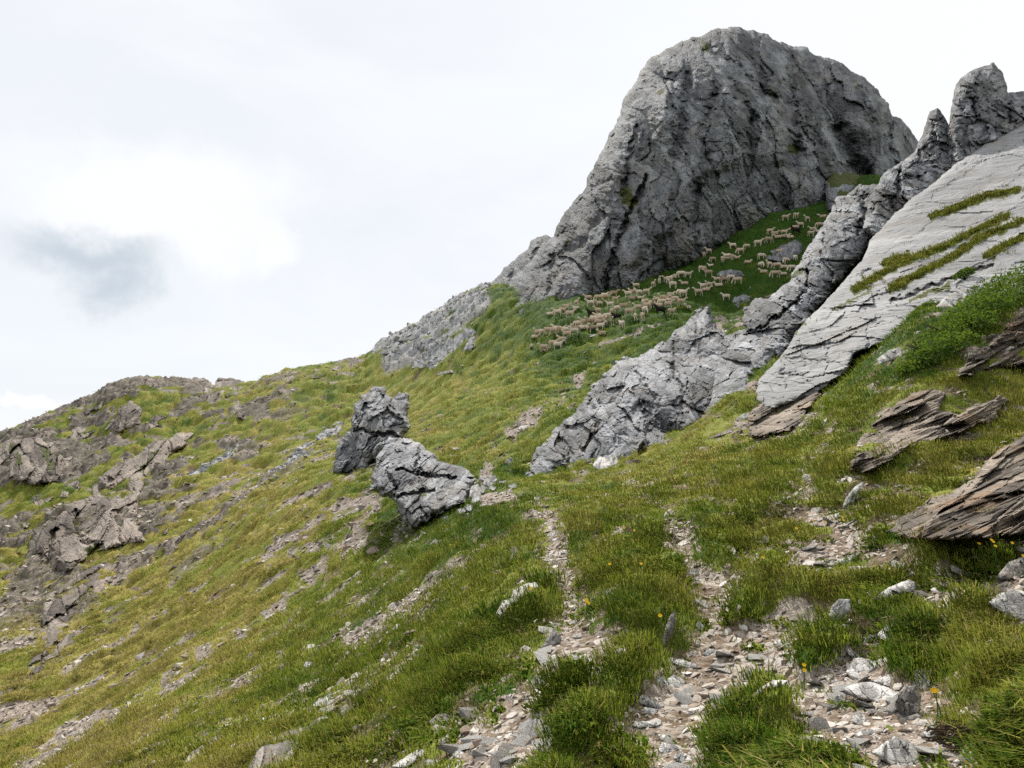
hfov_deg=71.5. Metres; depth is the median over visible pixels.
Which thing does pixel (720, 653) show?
slate flake
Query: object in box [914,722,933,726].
slate flake
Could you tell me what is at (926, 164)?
rock spire
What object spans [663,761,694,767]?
slate flake
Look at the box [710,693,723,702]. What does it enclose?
slate flake
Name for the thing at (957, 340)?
shrub
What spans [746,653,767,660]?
slate flake
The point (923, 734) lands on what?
stone
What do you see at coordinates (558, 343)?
sheep
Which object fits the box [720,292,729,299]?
sheep
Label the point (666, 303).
sheep
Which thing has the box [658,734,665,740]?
stone
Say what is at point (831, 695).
slate flake
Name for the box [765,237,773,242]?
sheep
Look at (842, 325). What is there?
rock slab
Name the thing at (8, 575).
boulder
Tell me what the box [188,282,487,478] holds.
grey scree
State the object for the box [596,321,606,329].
sheep
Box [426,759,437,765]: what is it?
slate flake
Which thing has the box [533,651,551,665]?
slate flake
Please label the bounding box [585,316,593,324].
sheep
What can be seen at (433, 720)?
slate flake
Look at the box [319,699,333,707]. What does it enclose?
slate flake
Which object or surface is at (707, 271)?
sheep
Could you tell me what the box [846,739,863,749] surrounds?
slate flake
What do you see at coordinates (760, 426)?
shale outcrop
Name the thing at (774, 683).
stone
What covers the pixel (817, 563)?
slate flake
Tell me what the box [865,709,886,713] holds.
slate flake
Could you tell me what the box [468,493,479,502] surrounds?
boulder
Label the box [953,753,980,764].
stone
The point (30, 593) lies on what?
boulder
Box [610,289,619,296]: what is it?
sheep
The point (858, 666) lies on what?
stone
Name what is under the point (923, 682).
slate flake
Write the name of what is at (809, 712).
slate flake
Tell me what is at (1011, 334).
shale outcrop
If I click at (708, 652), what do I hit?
stone
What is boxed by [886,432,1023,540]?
shale outcrop
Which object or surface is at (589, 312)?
sheep
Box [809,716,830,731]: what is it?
rock
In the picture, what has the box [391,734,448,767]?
stone
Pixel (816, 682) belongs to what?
slate flake
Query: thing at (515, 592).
stone
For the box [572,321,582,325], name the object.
sheep
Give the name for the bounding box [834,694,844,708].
stone
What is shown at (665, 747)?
stone
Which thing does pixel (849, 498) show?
stone
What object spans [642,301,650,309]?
sheep
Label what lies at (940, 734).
root tangle
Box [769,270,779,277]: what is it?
sheep
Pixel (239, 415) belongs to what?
boulder
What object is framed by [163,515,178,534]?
boulder
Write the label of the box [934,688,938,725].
yellow flower
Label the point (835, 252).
rock fin
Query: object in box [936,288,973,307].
stone
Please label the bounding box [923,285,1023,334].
shrub
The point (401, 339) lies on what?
boulder
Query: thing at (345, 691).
slate flake
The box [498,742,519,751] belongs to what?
slate flake
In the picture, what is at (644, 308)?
sheep
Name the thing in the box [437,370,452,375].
boulder
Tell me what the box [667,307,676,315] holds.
sheep
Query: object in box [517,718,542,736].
slate flake
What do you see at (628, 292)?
sheep
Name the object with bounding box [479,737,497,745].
slate flake
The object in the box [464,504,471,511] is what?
boulder
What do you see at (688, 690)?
slate flake
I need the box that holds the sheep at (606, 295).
[602,293,611,300]
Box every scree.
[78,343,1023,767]
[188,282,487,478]
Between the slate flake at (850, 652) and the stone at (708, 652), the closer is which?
the slate flake at (850, 652)
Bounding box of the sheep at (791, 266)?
[787,265,795,271]
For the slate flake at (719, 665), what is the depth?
4.96 m
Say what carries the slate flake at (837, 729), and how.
on the hillside
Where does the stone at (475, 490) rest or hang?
on the hillside
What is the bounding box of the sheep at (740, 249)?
[735,248,743,253]
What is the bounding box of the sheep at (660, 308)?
[653,304,665,313]
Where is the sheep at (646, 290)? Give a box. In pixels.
[643,287,651,293]
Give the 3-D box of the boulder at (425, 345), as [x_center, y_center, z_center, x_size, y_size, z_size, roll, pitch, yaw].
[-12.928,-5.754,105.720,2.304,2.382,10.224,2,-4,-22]
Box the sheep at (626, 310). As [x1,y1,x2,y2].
[624,307,635,315]
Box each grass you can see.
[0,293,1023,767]
[849,184,1023,292]
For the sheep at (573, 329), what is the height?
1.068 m
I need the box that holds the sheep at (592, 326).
[588,323,596,332]
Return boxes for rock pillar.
[333,386,410,472]
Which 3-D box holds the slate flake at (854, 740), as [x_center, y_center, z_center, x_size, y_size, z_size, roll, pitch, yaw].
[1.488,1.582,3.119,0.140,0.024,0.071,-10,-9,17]
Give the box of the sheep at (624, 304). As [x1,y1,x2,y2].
[619,301,630,310]
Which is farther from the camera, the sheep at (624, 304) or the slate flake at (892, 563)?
the sheep at (624, 304)
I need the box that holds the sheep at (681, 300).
[677,297,687,305]
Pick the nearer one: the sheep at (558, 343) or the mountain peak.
the sheep at (558, 343)
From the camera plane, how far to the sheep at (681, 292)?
80.15 m
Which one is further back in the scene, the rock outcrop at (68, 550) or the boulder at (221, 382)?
the boulder at (221, 382)
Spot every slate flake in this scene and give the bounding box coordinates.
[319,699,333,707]
[319,706,333,711]
[344,690,354,696]
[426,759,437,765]
[429,724,448,733]
[430,713,449,723]
[437,744,461,753]
[457,742,472,750]
[458,707,480,720]
[460,735,480,742]
[469,750,488,756]
[473,747,489,757]
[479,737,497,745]
[490,750,509,767]
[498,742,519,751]
[499,754,518,763]
[505,694,515,704]
[510,734,531,746]
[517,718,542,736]
[531,738,546,747]
[532,675,544,688]
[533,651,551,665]
[537,645,551,652]
[538,626,552,632]
[571,633,582,638]
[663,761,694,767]
[664,733,676,744]
[673,690,692,704]
[682,686,692,695]
[687,569,698,574]
[694,599,708,607]
[707,667,731,672]
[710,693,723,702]
[711,663,733,667]
[715,651,733,656]
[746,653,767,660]
[775,639,790,648]
[798,711,813,715]
[800,545,816,550]
[806,679,822,685]
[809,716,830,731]
[812,546,826,551]
[813,562,825,565]
[820,703,836,710]
[827,728,847,731]
[828,693,845,700]
[832,684,847,692]
[840,739,866,745]
[846,648,859,657]
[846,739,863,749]
[847,762,866,767]
[854,699,874,707]
[855,738,870,745]
[857,676,869,682]
[863,634,876,641]
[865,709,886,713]
[867,666,876,672]
[885,697,895,704]
[886,699,894,714]
[891,560,904,567]
[897,713,920,719]
[912,668,930,688]
[914,590,928,597]
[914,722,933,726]
[914,745,957,757]
[951,564,974,577]
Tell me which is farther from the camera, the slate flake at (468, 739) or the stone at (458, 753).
the slate flake at (468, 739)
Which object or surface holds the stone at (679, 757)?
on the hillside
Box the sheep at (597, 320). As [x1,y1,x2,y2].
[591,317,602,322]
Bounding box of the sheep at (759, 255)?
[757,253,765,258]
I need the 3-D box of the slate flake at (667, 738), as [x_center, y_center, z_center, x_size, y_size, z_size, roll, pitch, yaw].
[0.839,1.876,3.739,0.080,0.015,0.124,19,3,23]
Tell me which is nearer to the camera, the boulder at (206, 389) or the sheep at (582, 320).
the sheep at (582, 320)
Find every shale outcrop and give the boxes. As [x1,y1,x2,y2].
[709,423,742,440]
[747,392,821,437]
[850,389,1009,473]
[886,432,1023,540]
[957,307,1023,376]
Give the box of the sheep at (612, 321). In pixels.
[610,316,613,325]
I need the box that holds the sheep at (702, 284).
[698,282,707,288]
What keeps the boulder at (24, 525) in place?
on the hillside
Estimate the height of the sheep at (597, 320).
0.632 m
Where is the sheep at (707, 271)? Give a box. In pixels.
[702,268,712,275]
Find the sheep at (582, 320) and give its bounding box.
[577,317,586,324]
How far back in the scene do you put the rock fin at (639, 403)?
30.83 m
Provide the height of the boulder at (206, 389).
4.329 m
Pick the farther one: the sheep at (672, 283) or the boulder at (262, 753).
the sheep at (672, 283)
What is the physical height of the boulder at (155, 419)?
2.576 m
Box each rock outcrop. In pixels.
[0,435,63,485]
[0,563,105,701]
[28,432,193,572]
[105,401,142,432]
[369,438,475,527]
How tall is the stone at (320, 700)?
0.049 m
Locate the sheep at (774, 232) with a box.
[771,230,779,236]
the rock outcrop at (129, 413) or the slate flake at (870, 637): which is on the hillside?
the rock outcrop at (129, 413)
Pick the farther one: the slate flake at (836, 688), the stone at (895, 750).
the slate flake at (836, 688)
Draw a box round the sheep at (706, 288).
[702,285,712,290]
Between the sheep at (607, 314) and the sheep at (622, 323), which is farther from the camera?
the sheep at (607, 314)
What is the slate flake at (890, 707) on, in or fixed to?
on the hillside
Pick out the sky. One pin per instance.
(243, 190)
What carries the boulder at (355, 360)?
on the hillside
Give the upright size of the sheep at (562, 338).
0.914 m
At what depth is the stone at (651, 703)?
4.28 m
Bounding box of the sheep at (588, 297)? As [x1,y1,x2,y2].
[582,294,591,299]
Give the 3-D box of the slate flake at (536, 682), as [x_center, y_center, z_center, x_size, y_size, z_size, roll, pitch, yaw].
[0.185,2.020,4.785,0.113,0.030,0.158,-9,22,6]
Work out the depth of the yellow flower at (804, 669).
4.06 m
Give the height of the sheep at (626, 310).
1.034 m
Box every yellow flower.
[802,668,806,699]
[930,688,941,724]
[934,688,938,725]
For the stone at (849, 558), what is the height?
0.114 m
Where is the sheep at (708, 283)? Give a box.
[705,280,712,286]
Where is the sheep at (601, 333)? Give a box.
[596,329,606,334]
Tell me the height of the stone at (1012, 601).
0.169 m
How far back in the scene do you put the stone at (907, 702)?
3.41 m
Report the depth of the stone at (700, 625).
5.75 m
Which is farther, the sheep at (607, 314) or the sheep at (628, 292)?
the sheep at (628, 292)
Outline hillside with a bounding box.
[0,174,1023,767]
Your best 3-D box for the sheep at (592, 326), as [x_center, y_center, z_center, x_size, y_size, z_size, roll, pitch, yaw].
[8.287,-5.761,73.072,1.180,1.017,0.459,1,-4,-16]
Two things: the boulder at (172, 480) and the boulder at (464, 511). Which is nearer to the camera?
the boulder at (464, 511)
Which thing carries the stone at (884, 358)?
on the hillside
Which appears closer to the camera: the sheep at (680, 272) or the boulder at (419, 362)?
the sheep at (680, 272)
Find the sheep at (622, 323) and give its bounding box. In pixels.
[618,320,624,327]
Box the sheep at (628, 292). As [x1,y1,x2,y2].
[622,290,632,297]
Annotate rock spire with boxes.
[863,108,951,235]
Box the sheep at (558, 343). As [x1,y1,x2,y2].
[553,340,564,349]
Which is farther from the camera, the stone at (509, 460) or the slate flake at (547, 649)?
the stone at (509, 460)
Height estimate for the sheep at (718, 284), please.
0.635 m
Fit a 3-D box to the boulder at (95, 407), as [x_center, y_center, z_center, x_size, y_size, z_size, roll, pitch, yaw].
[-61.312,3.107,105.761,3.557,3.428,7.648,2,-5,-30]
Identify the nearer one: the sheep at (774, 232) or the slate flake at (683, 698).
the slate flake at (683, 698)
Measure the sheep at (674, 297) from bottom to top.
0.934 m
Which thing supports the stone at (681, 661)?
on the hillside
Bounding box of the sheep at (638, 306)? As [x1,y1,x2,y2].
[632,303,642,309]
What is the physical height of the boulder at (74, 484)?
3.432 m
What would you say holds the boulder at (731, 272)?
on the hillside
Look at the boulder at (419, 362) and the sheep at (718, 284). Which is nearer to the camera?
the sheep at (718, 284)
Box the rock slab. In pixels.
[756,124,1023,408]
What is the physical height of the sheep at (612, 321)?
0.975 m
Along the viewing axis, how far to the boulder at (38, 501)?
74.28 m
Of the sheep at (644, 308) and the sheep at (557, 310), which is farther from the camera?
the sheep at (557, 310)
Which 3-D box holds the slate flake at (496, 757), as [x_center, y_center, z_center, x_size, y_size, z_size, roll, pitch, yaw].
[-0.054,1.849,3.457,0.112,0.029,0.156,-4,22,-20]
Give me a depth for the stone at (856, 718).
3.48 m
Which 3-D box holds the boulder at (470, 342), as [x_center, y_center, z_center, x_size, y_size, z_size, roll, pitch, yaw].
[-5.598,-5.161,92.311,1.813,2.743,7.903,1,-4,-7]
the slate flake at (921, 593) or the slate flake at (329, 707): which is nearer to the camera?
the slate flake at (921, 593)
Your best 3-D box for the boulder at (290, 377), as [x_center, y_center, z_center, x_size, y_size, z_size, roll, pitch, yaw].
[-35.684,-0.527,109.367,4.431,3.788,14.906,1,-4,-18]
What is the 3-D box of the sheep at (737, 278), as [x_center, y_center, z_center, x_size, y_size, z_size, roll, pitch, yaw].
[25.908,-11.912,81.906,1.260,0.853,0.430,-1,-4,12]
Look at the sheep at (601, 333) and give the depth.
70.35 m
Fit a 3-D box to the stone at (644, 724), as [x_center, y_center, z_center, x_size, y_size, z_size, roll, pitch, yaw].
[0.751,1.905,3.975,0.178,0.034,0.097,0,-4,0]
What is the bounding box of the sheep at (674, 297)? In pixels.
[669,295,678,301]
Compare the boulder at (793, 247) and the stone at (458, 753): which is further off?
the boulder at (793, 247)
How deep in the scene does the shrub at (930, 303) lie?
23.59 m
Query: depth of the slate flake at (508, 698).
4.58 m
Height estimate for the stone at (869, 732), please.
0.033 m
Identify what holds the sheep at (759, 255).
on the hillside
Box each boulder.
[2,563,18,579]
[10,523,29,532]
[10,592,34,604]
[24,628,44,640]
[30,494,52,505]
[59,469,81,497]
[61,456,76,467]
[70,426,93,440]
[86,400,110,414]
[114,577,122,585]
[148,414,167,427]
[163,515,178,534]
[164,472,187,488]
[192,377,212,396]
[215,377,244,396]
[230,400,247,419]
[242,467,262,488]
[248,715,326,767]
[266,373,293,387]
[297,505,311,516]
[308,369,325,378]
[332,357,361,370]
[371,337,399,354]
[397,328,418,342]
[412,357,429,368]
[417,340,433,350]
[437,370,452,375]
[457,508,465,513]
[463,336,475,350]
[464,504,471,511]
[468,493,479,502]
[716,269,743,276]
[732,294,749,307]
[766,239,801,261]
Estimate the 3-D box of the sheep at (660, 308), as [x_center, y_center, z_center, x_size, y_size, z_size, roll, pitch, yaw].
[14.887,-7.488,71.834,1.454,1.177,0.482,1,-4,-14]
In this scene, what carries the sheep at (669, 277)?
on the hillside
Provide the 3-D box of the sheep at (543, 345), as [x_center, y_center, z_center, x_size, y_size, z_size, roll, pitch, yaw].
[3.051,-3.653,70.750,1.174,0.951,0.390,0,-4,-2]
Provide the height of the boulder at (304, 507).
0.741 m
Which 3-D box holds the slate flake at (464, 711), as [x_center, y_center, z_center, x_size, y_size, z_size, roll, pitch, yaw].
[-0.251,2.115,4.560,0.190,0.036,0.136,21,28,34]
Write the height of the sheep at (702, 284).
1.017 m
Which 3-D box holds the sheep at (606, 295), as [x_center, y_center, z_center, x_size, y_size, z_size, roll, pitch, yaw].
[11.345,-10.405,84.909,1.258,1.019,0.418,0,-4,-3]
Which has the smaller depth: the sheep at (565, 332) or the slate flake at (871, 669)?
the slate flake at (871, 669)
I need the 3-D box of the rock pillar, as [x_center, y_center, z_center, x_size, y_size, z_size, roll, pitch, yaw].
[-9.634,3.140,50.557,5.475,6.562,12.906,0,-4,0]
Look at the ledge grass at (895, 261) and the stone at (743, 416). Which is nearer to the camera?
the stone at (743, 416)
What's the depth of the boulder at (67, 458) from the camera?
86.12 m
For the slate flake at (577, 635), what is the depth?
5.89 m
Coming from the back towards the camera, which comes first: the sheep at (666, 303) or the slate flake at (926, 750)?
the sheep at (666, 303)
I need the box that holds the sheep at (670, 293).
[667,291,675,297]
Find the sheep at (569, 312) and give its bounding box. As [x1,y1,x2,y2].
[565,309,575,316]
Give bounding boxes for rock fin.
[525,305,743,476]
[701,184,876,416]
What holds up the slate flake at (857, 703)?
on the hillside
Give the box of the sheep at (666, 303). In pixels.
[664,299,674,307]
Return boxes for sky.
[0,0,1023,430]
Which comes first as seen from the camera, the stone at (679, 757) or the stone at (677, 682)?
the stone at (679, 757)
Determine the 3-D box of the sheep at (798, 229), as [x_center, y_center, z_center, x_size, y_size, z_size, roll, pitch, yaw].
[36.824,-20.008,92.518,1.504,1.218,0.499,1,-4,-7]
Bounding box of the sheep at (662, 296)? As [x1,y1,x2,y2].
[657,293,666,298]
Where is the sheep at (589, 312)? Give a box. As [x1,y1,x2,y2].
[585,308,596,316]
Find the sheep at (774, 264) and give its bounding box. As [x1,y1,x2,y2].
[771,262,780,268]
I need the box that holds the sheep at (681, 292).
[679,288,689,296]
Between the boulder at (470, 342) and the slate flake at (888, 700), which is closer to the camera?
the slate flake at (888, 700)
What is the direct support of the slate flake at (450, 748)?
on the hillside
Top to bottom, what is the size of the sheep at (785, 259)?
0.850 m
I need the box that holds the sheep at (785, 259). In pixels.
[783,257,789,263]
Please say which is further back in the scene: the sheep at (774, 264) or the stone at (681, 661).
the sheep at (774, 264)
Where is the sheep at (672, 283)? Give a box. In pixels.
[668,279,676,288]
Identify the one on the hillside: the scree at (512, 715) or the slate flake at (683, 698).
the scree at (512, 715)
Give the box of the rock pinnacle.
[947,62,1023,165]
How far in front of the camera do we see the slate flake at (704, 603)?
6.38 m
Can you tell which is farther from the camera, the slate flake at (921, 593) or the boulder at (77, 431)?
the boulder at (77, 431)
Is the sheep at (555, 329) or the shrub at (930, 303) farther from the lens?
the sheep at (555, 329)
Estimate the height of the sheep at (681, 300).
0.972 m
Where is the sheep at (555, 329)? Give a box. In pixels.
[549,326,559,334]
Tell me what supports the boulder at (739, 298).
on the hillside
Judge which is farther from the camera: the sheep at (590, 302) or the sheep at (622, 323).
the sheep at (590, 302)
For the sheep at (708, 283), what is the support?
on the hillside
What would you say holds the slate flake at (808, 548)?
on the hillside
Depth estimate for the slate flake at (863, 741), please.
3.11 m
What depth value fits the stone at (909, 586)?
5.31 m
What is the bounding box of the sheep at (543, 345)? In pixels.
[537,343,548,349]
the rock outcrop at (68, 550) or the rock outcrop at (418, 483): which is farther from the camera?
the rock outcrop at (68, 550)
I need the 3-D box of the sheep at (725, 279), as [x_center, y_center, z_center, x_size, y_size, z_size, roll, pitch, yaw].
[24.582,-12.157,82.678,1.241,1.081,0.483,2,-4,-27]
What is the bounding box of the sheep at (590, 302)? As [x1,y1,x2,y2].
[584,298,593,306]
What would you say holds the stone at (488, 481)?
on the hillside
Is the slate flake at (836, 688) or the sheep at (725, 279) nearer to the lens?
the slate flake at (836, 688)
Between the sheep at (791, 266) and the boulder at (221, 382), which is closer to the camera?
the sheep at (791, 266)
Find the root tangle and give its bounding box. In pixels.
[924,719,979,751]
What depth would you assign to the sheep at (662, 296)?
78.17 m
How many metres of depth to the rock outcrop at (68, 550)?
64.35 m
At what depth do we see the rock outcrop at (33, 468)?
84.22 m
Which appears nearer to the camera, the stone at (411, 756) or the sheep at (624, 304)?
the stone at (411, 756)
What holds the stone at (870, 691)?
on the hillside
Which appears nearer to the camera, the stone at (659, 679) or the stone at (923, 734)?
the stone at (923, 734)
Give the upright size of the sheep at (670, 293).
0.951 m
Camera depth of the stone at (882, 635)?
4.67 m
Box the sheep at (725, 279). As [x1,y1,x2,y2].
[720,274,727,282]
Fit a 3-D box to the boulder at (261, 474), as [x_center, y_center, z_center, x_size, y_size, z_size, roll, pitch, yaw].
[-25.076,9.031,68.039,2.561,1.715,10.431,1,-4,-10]
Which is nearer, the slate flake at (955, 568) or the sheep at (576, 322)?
the slate flake at (955, 568)
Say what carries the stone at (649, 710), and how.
on the hillside
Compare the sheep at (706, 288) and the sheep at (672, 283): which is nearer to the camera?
the sheep at (706, 288)
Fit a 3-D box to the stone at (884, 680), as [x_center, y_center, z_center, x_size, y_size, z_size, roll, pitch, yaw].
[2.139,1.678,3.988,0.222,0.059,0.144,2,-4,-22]
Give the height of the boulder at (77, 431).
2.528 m
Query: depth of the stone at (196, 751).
7.81 m
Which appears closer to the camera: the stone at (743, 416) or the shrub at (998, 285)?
the shrub at (998, 285)
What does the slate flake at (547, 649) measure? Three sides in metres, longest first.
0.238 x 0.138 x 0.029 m
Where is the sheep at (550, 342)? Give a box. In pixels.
[548,338,559,347]
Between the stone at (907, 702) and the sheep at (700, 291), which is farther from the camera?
the sheep at (700, 291)
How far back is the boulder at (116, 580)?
46.78 m
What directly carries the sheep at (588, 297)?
on the hillside
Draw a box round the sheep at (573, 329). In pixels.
[568,326,578,335]
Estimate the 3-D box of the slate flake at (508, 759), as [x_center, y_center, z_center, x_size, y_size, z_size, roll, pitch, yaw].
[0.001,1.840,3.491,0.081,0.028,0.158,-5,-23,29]
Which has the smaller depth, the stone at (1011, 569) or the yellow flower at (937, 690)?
the yellow flower at (937, 690)
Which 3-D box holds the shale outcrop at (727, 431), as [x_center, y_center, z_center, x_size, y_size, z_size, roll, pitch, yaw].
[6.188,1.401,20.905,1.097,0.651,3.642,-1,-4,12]
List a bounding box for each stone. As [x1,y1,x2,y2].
[186,745,203,762]
[311,692,331,708]
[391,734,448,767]
[452,750,463,757]
[469,484,482,497]
[483,475,497,486]
[496,582,537,615]
[504,457,512,464]
[540,628,561,647]
[593,456,617,469]
[631,721,661,727]
[634,696,663,708]
[642,707,658,712]
[657,676,665,685]
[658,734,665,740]
[659,742,678,752]
[662,611,675,644]
[666,674,685,687]
[670,659,696,667]
[673,751,693,763]
[696,620,704,630]
[703,648,717,655]
[736,413,748,420]
[744,680,787,703]
[825,552,860,566]
[829,599,850,619]
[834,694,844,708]
[840,682,896,701]
[843,482,863,508]
[846,657,878,679]
[852,712,864,724]
[854,728,882,737]
[871,736,921,765]
[872,675,890,686]
[875,579,915,600]
[877,347,901,364]
[877,624,892,639]
[893,685,920,717]
[918,730,948,737]
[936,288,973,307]
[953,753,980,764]
[989,590,1023,619]
[996,557,1023,579]
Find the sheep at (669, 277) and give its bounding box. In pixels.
[665,274,674,281]
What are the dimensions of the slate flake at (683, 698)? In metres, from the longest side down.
0.185 x 0.141 x 0.024 m
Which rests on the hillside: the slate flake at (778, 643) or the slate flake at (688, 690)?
the slate flake at (778, 643)
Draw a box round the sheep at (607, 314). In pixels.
[602,313,611,319]
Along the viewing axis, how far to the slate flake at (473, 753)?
3.65 m
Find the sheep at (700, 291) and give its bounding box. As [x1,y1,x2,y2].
[692,287,702,295]
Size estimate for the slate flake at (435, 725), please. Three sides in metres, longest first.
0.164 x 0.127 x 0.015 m
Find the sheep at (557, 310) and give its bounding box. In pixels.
[551,308,561,316]
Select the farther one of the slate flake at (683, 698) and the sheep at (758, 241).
the sheep at (758, 241)
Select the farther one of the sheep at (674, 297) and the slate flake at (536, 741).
the sheep at (674, 297)
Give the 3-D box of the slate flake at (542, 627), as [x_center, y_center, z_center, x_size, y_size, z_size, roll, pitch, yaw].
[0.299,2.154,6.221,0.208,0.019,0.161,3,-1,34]
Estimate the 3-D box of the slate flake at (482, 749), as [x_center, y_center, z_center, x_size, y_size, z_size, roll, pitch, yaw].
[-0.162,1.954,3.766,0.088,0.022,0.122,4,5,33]
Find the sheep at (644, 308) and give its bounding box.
[642,306,647,313]
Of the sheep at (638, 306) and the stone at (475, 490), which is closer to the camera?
the stone at (475, 490)
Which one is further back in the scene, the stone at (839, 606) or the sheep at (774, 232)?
the sheep at (774, 232)
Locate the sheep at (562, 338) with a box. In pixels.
[556,335,566,342]
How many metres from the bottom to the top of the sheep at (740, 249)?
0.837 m
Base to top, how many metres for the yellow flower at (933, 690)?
0.213 m
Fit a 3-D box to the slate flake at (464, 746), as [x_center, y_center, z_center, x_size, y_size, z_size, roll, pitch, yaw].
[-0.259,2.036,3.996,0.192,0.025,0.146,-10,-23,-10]
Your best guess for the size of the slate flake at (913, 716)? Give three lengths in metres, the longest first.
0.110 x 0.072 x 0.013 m
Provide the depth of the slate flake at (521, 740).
3.72 m
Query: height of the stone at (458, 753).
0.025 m
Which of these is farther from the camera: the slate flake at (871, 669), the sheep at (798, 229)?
the sheep at (798, 229)
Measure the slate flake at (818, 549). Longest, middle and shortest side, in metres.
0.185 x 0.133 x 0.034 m
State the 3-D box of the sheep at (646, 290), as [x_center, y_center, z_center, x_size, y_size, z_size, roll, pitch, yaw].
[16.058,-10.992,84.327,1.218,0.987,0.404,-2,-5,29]
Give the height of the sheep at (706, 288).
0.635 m
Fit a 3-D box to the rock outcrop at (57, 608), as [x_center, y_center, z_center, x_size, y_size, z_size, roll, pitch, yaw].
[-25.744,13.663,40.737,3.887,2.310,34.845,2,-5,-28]
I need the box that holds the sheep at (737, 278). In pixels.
[731,277,742,283]
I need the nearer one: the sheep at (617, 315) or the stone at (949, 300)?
the stone at (949, 300)
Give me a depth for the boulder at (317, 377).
106.58 m
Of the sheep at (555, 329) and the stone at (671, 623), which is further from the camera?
the sheep at (555, 329)
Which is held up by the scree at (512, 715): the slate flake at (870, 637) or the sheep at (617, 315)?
the slate flake at (870, 637)
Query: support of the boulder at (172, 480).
on the hillside
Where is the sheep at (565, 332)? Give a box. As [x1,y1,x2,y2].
[561,329,569,335]
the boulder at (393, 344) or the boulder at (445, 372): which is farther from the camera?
the boulder at (393, 344)
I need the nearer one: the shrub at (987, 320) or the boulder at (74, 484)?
the shrub at (987, 320)
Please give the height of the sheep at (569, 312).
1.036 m
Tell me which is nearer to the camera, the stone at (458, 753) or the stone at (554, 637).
the stone at (458, 753)
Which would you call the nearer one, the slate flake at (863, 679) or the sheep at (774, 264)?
the slate flake at (863, 679)
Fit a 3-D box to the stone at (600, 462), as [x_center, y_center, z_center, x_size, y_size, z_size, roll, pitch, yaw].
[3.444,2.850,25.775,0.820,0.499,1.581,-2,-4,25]
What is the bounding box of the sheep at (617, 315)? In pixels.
[610,312,621,318]
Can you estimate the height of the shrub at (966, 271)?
0.686 m
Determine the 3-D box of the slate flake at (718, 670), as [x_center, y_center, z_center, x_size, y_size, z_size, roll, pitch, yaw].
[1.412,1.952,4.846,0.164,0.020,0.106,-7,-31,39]
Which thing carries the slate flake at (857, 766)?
on the hillside
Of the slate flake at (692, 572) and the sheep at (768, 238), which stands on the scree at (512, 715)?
the slate flake at (692, 572)
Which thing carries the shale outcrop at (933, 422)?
on the hillside
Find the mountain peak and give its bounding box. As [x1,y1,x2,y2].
[487,27,917,313]
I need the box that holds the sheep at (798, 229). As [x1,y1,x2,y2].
[789,225,800,233]
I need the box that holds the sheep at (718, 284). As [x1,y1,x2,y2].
[712,281,722,286]
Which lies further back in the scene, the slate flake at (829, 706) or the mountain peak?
the mountain peak
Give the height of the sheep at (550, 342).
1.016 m
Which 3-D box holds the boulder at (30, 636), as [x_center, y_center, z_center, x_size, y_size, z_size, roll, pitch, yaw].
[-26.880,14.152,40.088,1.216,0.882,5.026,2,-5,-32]
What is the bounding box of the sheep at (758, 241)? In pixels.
[754,238,763,245]
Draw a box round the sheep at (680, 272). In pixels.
[676,271,684,276]
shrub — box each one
[890,329,982,374]
[911,299,940,312]
[912,306,1001,347]
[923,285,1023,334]
[951,267,975,279]
[952,260,1023,311]

